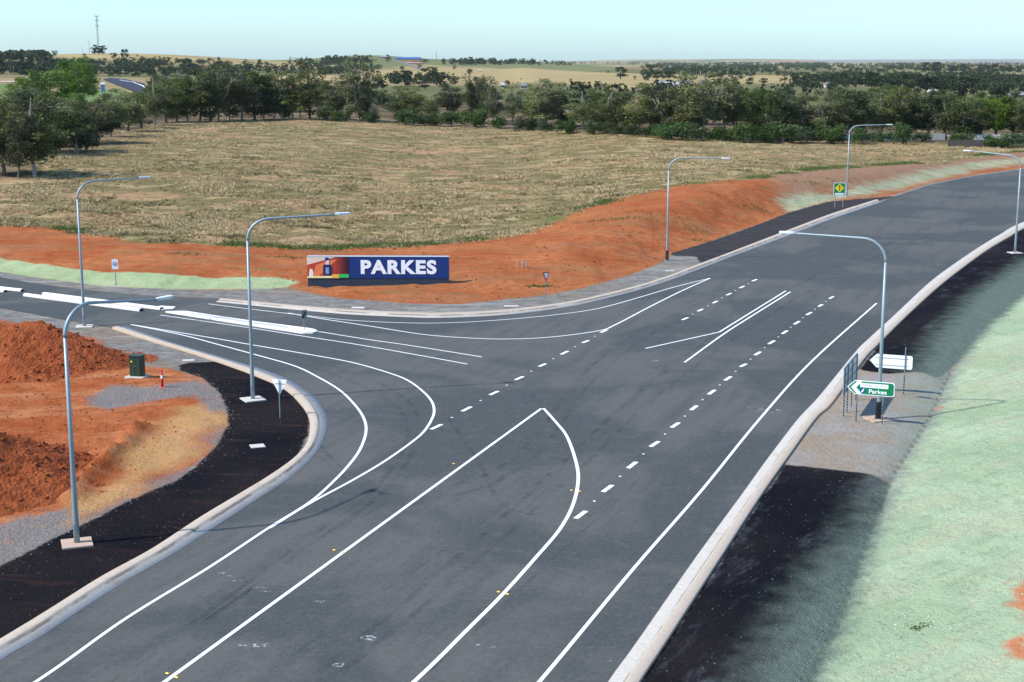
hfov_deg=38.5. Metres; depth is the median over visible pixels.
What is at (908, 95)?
evergreen tree
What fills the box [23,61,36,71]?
paddock tree
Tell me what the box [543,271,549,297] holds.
give way sign
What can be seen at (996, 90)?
paddock tree
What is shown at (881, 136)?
shrub
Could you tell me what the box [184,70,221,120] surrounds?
gum tree
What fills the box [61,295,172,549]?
street lamp
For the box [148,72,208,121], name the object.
gum tree
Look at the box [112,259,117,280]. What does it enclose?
speed sign
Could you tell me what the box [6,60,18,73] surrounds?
paddock tree
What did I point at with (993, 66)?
paddock tree
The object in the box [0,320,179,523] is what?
earth clods
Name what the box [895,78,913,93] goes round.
paddock tree
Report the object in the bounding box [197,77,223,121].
evergreen tree
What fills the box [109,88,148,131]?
gum tree
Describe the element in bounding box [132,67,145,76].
paddock tree
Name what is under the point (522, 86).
shed
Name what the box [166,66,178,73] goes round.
paddock tree
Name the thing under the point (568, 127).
shrub
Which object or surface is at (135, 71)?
paddock tree
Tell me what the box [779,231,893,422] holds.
street lamp
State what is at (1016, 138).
shrub
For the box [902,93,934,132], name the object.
gum tree
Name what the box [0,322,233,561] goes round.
gravel stones
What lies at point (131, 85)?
road
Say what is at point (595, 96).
evergreen tree
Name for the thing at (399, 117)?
shrub
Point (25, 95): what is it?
evergreen tree
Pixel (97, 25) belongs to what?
radio mast
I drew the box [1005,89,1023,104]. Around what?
evergreen tree
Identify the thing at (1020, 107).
gum tree
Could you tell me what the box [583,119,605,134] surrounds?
shrub
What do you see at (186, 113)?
evergreen tree
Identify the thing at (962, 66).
paddock tree
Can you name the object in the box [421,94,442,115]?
gum tree
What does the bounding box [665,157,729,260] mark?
street lamp
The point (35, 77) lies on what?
leafy tree
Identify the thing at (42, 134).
gum tree
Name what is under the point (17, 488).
dirt mound
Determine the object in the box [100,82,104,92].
pylon sign
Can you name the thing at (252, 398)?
street lamp
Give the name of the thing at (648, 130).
shrub
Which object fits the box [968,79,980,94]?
paddock tree
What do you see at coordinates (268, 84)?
evergreen tree
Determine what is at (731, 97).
gum tree
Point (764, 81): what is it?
paddock tree
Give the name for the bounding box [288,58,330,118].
gum tree
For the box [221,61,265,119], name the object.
gum tree
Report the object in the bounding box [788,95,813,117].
evergreen tree
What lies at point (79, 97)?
leafy tree
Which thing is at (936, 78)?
paddock tree
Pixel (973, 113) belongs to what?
gum tree
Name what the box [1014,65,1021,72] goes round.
paddock tree
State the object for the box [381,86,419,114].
gum tree
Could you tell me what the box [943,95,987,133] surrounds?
evergreen tree
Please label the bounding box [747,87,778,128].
evergreen tree
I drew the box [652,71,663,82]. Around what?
paddock tree
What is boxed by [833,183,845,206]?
diagram sign
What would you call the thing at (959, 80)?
paddock tree
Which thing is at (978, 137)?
concrete barrier
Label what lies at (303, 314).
keep left sign
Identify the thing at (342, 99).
gum tree
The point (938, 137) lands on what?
concrete barrier
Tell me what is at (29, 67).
paddock tree
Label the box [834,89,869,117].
evergreen tree
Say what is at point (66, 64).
leafy tree
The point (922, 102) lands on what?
gum tree
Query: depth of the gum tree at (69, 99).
306.64 m
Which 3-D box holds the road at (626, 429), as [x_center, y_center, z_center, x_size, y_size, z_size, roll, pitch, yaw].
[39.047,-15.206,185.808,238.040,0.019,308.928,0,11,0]
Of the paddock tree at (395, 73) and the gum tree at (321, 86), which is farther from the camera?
the paddock tree at (395, 73)
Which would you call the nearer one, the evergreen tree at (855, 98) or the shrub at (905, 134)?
the shrub at (905, 134)
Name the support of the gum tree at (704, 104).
on the ground at (958, 337)
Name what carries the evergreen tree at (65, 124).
on the ground at (958, 337)
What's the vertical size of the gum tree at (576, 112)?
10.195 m
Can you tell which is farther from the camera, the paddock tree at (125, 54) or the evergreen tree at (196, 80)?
the paddock tree at (125, 54)
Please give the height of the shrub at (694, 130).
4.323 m
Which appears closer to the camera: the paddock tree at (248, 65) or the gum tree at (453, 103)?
the gum tree at (453, 103)
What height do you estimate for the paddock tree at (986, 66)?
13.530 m
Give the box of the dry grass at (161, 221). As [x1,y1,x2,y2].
[0,119,1023,250]
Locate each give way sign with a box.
[272,379,286,417]
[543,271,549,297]
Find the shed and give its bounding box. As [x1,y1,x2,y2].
[520,83,527,88]
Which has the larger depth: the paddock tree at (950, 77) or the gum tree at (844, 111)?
the paddock tree at (950, 77)
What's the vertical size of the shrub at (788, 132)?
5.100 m
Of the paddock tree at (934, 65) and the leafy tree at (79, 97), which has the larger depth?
the paddock tree at (934, 65)
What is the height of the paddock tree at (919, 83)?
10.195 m
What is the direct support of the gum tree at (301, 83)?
on the ground at (958, 337)
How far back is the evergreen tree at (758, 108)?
329.43 m
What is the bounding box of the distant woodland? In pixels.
[0,49,1023,81]
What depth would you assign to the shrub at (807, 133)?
326.71 m
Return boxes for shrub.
[277,113,291,118]
[316,105,334,120]
[329,109,351,120]
[352,109,381,121]
[393,108,408,124]
[400,108,428,124]
[418,111,441,125]
[438,111,463,125]
[458,107,488,127]
[489,116,508,128]
[512,115,539,130]
[536,120,553,131]
[553,118,578,133]
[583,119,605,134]
[601,122,624,134]
[622,124,641,135]
[639,124,658,136]
[653,121,688,139]
[681,122,710,140]
[704,125,729,141]
[722,121,757,142]
[747,123,778,142]
[764,121,803,142]
[797,125,821,142]
[812,123,848,143]
[847,126,877,143]
[875,130,893,141]
[891,121,912,143]
[912,131,932,141]
[947,131,976,139]
[982,134,1011,147]
[1006,132,1023,146]
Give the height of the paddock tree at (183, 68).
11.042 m
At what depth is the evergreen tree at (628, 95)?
345.00 m
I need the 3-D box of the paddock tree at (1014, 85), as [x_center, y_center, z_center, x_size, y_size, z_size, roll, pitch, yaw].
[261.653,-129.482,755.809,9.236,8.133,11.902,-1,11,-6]
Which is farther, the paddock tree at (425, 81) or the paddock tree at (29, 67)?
the paddock tree at (29, 67)
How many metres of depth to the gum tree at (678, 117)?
329.54 m
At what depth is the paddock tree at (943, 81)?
836.72 m
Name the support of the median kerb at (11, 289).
on the road at (626, 429)
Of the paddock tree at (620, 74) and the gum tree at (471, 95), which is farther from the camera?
the paddock tree at (620, 74)
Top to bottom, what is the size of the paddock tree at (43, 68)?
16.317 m
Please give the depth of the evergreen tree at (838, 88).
517.96 m
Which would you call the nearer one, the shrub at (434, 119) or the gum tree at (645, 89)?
the gum tree at (645, 89)
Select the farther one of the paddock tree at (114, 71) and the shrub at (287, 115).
the paddock tree at (114, 71)
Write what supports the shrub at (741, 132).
on the ground at (958, 337)
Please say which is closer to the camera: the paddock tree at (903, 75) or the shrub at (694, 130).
the shrub at (694, 130)
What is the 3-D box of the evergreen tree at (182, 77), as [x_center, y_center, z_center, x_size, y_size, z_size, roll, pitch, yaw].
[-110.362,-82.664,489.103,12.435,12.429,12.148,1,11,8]
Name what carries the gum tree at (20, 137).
on the ground at (958, 337)
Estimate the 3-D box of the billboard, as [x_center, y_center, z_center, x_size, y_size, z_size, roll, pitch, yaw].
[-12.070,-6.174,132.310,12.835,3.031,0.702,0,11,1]
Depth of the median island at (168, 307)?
120.42 m
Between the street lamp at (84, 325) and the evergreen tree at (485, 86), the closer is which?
the street lamp at (84, 325)
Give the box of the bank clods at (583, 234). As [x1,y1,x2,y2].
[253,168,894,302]
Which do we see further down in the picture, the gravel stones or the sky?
the gravel stones
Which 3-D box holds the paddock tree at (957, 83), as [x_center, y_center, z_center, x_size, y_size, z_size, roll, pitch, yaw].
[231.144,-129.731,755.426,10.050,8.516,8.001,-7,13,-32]
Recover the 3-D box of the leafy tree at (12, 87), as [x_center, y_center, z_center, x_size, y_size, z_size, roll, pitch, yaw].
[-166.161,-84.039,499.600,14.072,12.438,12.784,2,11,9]
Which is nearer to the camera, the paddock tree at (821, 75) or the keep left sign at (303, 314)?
the keep left sign at (303, 314)
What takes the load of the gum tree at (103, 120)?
on the ground at (958, 337)
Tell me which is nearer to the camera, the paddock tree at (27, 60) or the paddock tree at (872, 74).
the paddock tree at (872, 74)
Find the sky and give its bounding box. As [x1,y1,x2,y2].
[0,0,1023,60]
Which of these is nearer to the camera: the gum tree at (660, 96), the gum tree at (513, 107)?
the gum tree at (660, 96)
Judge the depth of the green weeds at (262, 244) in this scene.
166.53 m
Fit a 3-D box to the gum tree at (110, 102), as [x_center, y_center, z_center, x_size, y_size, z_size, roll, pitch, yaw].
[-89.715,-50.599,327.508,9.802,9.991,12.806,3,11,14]
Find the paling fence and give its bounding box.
[948,140,1004,146]
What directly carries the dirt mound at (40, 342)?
on the ground at (958, 337)
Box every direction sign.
[847,380,894,423]
[870,347,912,394]
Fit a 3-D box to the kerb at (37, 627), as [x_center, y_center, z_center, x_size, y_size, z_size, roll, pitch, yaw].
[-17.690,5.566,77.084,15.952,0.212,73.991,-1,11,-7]
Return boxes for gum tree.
[0,89,16,123]
[0,91,74,175]
[0,94,29,173]
[0,96,44,177]
[0,102,7,131]
[41,96,78,131]
[49,96,98,132]
[67,93,125,142]
[90,93,137,136]
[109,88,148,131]
[142,73,175,124]
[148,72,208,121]
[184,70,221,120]
[193,63,247,120]
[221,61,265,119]
[251,70,293,118]
[267,77,313,119]
[282,67,317,118]
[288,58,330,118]
[308,77,339,109]
[315,79,341,119]
[320,74,344,111]
[332,80,346,111]
[338,79,361,120]
[339,59,385,120]
[349,78,379,121]
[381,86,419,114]
[397,83,433,113]
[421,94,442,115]
[430,76,464,113]
[460,69,487,124]
[478,76,512,119]
[493,81,531,122]
[515,93,528,115]
[521,87,545,119]
[522,78,579,128]
[562,88,602,128]
[578,84,631,132]
[616,82,663,133]
[636,83,689,124]
[636,87,664,125]
[659,88,694,128]
[671,70,737,138]
[701,68,740,137]
[726,86,758,125]
[772,95,803,126]
[789,92,829,127]
[802,94,841,138]
[813,88,859,130]
[821,90,842,107]
[847,90,893,128]
[867,85,915,128]
[867,87,907,130]
[875,86,901,107]
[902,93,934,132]
[903,92,935,117]
[907,94,979,138]
[960,100,1004,134]
[961,97,985,118]
[992,98,1023,132]
[1006,93,1023,128]
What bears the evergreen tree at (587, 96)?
on the ground at (958, 337)
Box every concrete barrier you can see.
[844,134,944,139]
[948,135,1023,139]
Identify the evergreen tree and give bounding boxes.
[2,85,63,129]
[34,108,80,153]
[56,110,102,152]
[58,108,104,151]
[121,89,154,127]
[142,74,174,98]
[146,79,186,122]
[169,75,194,109]
[173,75,198,120]
[190,71,212,110]
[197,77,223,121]
[207,69,233,110]
[215,69,243,119]
[240,70,276,118]
[254,75,277,119]
[263,74,278,100]
[264,88,294,118]
[274,78,296,94]
[373,90,391,107]
[472,82,494,119]
[553,91,584,123]
[577,92,600,106]
[581,92,614,122]
[612,89,639,130]
[655,88,684,104]
[674,88,707,127]
[733,88,774,139]
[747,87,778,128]
[767,88,804,138]
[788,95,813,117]
[822,87,851,102]
[824,89,872,133]
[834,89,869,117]
[881,83,897,98]
[886,90,921,104]
[905,95,954,133]
[925,87,948,102]
[930,92,957,115]
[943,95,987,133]
[968,91,986,108]
[986,94,1013,116]
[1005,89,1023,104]
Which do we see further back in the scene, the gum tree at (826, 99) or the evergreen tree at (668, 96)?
the gum tree at (826, 99)
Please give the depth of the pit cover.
77.15 m
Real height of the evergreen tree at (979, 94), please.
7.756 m
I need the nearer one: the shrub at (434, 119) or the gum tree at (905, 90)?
the gum tree at (905, 90)
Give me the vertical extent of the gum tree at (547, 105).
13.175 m
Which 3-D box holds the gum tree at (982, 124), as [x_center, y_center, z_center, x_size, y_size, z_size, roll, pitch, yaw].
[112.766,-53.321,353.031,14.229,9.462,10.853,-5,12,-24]
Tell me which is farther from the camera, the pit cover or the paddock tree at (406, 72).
the paddock tree at (406, 72)
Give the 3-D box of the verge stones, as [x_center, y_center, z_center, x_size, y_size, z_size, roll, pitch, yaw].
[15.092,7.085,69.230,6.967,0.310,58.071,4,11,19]
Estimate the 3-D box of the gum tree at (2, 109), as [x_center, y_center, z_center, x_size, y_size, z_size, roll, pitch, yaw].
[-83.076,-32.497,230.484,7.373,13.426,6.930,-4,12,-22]
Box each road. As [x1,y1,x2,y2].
[0,169,1023,681]
[104,78,144,92]
[392,59,420,69]
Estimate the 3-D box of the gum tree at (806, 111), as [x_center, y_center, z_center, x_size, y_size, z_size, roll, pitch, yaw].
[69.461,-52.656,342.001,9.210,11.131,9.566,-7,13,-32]
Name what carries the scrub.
on the ground at (958, 337)
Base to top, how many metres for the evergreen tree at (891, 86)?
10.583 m
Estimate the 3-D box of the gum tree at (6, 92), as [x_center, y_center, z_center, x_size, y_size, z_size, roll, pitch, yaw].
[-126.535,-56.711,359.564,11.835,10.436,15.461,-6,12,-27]
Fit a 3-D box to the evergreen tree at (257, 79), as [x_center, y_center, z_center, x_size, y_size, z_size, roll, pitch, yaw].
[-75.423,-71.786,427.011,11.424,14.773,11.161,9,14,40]
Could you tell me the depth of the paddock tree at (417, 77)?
998.65 m
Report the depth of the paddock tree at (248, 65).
1770.63 m
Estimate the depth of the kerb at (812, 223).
122.98 m
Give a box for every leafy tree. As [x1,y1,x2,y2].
[4,77,46,104]
[17,68,70,109]
[44,69,80,105]
[53,56,101,97]
[64,92,91,109]
[66,61,100,99]
[974,94,1018,134]
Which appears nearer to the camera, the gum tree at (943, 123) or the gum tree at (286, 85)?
the gum tree at (943, 123)
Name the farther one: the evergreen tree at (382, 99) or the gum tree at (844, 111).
the evergreen tree at (382, 99)
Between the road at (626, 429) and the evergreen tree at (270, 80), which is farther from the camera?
the evergreen tree at (270, 80)
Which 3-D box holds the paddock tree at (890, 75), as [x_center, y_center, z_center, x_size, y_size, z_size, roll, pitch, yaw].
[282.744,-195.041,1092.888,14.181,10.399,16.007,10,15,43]
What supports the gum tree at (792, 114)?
on the ground at (958, 337)
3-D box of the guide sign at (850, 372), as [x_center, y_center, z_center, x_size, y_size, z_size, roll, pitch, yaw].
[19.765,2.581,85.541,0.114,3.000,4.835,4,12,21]
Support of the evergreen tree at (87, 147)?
on the ground at (958, 337)
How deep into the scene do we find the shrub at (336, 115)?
418.44 m
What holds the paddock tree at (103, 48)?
on the ground at (958, 337)
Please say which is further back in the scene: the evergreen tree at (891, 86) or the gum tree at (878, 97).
the evergreen tree at (891, 86)
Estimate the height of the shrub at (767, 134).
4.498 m
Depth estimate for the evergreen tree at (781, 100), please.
334.10 m
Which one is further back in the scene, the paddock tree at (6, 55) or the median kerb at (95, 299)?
the paddock tree at (6, 55)
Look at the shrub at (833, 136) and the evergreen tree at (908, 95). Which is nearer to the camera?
the shrub at (833, 136)
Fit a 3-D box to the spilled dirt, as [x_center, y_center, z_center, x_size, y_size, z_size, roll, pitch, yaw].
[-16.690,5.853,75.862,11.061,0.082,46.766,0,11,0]
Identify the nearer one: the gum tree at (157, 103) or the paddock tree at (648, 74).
the gum tree at (157, 103)
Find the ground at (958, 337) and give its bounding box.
[0,53,1023,681]
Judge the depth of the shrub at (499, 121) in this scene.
390.74 m
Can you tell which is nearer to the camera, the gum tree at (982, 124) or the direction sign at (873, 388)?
the direction sign at (873, 388)
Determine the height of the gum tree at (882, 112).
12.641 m
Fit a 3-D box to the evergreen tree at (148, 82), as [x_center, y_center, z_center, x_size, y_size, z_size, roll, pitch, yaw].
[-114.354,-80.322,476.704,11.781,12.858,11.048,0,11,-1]
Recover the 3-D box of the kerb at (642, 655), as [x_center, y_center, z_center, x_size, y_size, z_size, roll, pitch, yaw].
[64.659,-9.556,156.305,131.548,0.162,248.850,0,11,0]
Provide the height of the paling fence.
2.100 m
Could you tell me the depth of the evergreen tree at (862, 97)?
345.15 m
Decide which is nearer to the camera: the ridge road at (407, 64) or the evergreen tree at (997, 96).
the evergreen tree at (997, 96)
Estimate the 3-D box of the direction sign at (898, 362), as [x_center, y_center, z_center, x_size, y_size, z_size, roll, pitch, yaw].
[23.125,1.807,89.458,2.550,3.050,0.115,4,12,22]
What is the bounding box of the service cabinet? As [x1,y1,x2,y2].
[124,354,149,378]
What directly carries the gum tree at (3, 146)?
on the ground at (958, 337)
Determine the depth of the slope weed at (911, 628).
51.95 m
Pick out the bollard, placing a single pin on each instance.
(162, 385)
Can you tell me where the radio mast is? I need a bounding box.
[95,15,99,53]
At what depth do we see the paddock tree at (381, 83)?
854.40 m
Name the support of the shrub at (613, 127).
on the ground at (958, 337)
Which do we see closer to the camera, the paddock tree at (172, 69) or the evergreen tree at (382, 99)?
the evergreen tree at (382, 99)
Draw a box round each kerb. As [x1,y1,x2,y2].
[0,286,24,291]
[0,326,327,659]
[23,293,143,310]
[42,292,163,309]
[216,199,879,317]
[608,222,1023,681]
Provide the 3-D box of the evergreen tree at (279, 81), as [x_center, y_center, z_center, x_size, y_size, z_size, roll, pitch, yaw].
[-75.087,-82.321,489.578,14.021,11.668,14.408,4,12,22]
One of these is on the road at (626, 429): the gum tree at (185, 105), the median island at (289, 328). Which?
the median island at (289, 328)
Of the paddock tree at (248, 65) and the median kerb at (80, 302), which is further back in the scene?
the paddock tree at (248, 65)
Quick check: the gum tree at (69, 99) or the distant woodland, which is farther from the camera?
the distant woodland
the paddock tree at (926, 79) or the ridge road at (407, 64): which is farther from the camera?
the ridge road at (407, 64)
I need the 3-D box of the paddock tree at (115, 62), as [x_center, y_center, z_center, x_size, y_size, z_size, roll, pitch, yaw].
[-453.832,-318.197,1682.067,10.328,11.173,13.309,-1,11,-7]
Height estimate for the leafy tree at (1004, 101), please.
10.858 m
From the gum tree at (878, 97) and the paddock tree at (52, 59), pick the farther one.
the paddock tree at (52, 59)
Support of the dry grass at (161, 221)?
on the ground at (958, 337)
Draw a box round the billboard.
[307,255,448,287]
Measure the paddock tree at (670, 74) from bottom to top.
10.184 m
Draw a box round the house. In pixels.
[406,62,422,63]
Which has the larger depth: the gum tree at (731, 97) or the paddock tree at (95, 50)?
the paddock tree at (95, 50)
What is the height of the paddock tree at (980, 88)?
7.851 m
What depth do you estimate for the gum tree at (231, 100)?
412.38 m
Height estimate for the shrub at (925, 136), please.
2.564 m
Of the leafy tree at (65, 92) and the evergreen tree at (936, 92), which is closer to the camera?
the evergreen tree at (936, 92)
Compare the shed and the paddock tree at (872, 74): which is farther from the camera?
the paddock tree at (872, 74)
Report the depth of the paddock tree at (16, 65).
1457.06 m
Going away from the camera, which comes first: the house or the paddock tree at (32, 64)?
the paddock tree at (32, 64)
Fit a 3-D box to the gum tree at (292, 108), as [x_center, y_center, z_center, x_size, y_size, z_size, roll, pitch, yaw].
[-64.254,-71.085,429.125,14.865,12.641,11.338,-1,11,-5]
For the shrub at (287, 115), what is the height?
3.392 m
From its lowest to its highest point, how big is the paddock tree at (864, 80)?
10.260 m
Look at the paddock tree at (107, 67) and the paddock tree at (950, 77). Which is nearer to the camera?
the paddock tree at (950, 77)
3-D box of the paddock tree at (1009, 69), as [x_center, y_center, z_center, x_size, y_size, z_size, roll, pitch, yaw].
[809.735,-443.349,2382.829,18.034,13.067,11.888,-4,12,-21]
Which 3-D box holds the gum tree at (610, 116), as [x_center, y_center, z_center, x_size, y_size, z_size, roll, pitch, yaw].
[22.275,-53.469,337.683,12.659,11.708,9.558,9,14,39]
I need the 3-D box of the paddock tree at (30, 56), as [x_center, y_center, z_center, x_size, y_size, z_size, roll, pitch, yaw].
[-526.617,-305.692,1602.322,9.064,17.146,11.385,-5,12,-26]
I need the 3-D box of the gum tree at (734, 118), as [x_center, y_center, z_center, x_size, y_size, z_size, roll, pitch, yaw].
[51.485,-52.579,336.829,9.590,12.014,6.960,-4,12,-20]
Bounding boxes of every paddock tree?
[0,61,5,73]
[2,51,13,65]
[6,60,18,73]
[14,53,24,60]
[14,60,24,74]
[17,62,32,74]
[21,52,31,62]
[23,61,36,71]
[27,54,34,62]
[33,59,52,73]
[35,51,48,65]
[43,51,55,62]
[91,45,97,53]
[98,45,106,53]
[104,66,112,75]
[105,67,118,76]
[112,59,120,64]
[115,66,126,74]
[120,49,129,59]
[128,67,137,75]
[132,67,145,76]
[145,68,155,75]
[161,65,173,76]
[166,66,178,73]
[177,66,188,75]
[178,59,194,71]
[182,68,191,75]
[244,63,253,70]
[377,73,391,89]
[388,71,400,83]
[401,70,412,86]
[413,74,423,84]
[419,79,430,89]
[420,66,438,78]
[615,67,627,78]
[640,64,653,79]
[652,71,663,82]
[661,71,677,81]
[745,77,753,85]
[759,78,767,86]
[789,72,797,81]
[819,74,831,82]
[837,72,852,86]
[845,72,867,86]
[858,73,869,85]
[865,72,879,80]
[865,76,880,92]
[871,77,890,92]
[886,73,899,77]
[886,78,899,86]
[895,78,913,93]
[900,72,910,78]
[909,76,925,92]
[919,76,937,92]
[920,62,932,71]
[929,62,943,70]
[929,76,941,88]
[934,79,950,89]
[945,76,956,81]
[947,75,977,92]
[950,81,966,94]
[956,82,969,96]
[958,64,966,70]
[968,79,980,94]
[975,82,989,92]
[980,64,989,71]
[984,80,1009,94]
[988,64,998,70]
[995,82,1010,95]
[1004,65,1012,71]
[1010,82,1023,92]
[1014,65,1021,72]
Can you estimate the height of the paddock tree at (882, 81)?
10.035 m
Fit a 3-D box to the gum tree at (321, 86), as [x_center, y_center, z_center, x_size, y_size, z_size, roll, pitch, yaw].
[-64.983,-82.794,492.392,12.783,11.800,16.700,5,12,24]
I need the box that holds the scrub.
[0,56,1023,101]
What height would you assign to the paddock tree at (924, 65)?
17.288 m
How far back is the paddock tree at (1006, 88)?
770.16 m
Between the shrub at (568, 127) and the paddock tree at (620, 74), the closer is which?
the shrub at (568, 127)
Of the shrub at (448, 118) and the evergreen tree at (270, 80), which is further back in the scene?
the evergreen tree at (270, 80)
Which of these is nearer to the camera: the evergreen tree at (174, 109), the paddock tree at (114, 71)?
the evergreen tree at (174, 109)
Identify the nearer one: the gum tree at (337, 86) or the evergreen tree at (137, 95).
the evergreen tree at (137, 95)
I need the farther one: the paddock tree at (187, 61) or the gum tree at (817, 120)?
the paddock tree at (187, 61)
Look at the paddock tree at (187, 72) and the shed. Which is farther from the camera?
the paddock tree at (187, 72)
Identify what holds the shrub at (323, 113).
on the ground at (958, 337)
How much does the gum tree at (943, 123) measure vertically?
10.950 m
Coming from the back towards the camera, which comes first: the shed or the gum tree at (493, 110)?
the shed
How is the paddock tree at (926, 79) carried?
on the ground at (958, 337)
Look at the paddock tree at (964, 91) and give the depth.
747.00 m
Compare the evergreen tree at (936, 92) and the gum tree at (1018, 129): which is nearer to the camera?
the gum tree at (1018, 129)
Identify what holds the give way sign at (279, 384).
on the ground at (958, 337)
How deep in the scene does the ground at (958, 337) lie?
93.71 m
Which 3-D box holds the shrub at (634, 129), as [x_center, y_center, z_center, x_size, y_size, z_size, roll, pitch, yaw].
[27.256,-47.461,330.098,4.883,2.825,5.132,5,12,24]
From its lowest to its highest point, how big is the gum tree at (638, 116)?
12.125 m
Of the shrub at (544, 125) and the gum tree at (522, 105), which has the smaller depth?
the shrub at (544, 125)
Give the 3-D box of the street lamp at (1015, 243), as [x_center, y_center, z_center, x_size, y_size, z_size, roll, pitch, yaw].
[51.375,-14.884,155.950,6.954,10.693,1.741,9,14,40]
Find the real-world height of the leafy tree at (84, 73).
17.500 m
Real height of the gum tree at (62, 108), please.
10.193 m
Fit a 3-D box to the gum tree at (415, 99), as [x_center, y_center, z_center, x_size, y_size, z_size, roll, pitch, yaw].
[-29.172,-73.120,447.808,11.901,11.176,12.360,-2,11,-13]
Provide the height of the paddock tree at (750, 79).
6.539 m
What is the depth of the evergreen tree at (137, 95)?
366.65 m
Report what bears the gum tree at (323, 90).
on the ground at (958, 337)
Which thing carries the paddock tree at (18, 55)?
on the ground at (958, 337)
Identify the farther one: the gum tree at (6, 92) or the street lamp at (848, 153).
the gum tree at (6, 92)
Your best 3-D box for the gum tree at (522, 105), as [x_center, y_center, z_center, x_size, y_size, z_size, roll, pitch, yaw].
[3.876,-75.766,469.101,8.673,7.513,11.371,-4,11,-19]
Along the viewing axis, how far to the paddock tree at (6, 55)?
1570.48 m
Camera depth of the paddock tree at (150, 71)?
1500.88 m
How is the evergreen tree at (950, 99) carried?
on the ground at (958, 337)
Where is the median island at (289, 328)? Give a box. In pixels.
[166,311,317,333]
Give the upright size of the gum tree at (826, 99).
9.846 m
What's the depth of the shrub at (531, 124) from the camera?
373.64 m
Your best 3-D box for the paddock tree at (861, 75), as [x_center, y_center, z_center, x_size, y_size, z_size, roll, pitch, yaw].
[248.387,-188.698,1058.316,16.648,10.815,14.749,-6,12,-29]
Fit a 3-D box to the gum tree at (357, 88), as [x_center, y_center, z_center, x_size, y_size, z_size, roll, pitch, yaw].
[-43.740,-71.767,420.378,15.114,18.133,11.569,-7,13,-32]
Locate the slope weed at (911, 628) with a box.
[908,621,931,630]
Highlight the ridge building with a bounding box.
[395,57,421,60]
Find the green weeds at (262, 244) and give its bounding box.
[35,149,1023,287]
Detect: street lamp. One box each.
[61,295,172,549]
[75,176,150,327]
[240,212,350,402]
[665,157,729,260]
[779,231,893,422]
[846,124,892,195]
[963,150,1022,253]
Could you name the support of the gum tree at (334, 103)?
on the ground at (958, 337)
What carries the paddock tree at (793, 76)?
on the ground at (958, 337)
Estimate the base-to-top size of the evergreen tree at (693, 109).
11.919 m
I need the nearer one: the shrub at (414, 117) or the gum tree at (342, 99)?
the shrub at (414, 117)
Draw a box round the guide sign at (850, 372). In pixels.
[842,353,857,416]
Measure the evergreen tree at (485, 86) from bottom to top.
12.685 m
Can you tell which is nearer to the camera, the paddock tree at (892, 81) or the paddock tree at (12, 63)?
the paddock tree at (892, 81)
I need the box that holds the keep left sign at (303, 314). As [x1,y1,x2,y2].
[301,310,306,329]
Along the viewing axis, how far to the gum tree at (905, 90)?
352.34 m
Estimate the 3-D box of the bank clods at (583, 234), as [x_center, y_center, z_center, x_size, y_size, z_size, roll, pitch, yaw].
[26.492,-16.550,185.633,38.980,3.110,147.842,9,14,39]
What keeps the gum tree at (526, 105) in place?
on the ground at (958, 337)
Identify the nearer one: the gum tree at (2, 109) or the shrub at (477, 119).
the gum tree at (2, 109)
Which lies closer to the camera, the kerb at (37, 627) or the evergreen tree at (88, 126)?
the kerb at (37, 627)
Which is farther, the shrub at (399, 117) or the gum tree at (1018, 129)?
the shrub at (399, 117)
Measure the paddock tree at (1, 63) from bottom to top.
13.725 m
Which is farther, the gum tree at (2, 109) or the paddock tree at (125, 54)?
the paddock tree at (125, 54)
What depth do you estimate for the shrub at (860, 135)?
325.74 m
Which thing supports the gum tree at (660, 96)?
on the ground at (958, 337)
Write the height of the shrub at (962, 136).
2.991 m
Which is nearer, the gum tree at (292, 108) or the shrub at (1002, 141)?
the shrub at (1002, 141)
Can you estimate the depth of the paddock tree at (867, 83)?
833.20 m
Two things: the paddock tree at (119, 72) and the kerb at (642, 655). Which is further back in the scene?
the paddock tree at (119, 72)
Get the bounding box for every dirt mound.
[0,320,158,383]
[0,432,105,516]
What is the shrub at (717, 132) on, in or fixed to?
on the ground at (958, 337)
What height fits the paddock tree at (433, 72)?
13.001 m
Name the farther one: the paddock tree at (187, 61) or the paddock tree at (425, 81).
the paddock tree at (187, 61)
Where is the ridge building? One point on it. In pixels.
(409, 58)
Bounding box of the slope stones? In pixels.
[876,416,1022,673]
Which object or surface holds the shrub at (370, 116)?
on the ground at (958, 337)
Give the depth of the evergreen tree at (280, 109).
427.62 m
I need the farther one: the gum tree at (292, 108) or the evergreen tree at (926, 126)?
the gum tree at (292, 108)
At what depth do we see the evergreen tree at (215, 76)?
485.65 m
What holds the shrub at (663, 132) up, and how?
on the ground at (958, 337)
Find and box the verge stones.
[642,373,932,681]
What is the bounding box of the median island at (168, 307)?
[160,306,174,309]
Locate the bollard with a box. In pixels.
[159,369,164,387]
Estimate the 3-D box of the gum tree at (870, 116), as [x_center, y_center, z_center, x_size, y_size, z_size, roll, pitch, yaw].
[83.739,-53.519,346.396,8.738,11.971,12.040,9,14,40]
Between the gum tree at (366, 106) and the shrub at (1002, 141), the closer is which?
the shrub at (1002, 141)
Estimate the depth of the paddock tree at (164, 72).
1514.45 m
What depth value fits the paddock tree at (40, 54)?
1606.54 m
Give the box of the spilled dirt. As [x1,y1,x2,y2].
[1,365,302,615]
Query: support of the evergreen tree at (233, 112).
on the ground at (958, 337)
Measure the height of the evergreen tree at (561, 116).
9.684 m
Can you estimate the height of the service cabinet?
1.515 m
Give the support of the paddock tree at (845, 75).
on the ground at (958, 337)
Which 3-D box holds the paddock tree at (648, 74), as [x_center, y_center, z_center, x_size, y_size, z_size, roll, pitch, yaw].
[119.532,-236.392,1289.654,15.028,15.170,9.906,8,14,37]
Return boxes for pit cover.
[249,444,265,448]

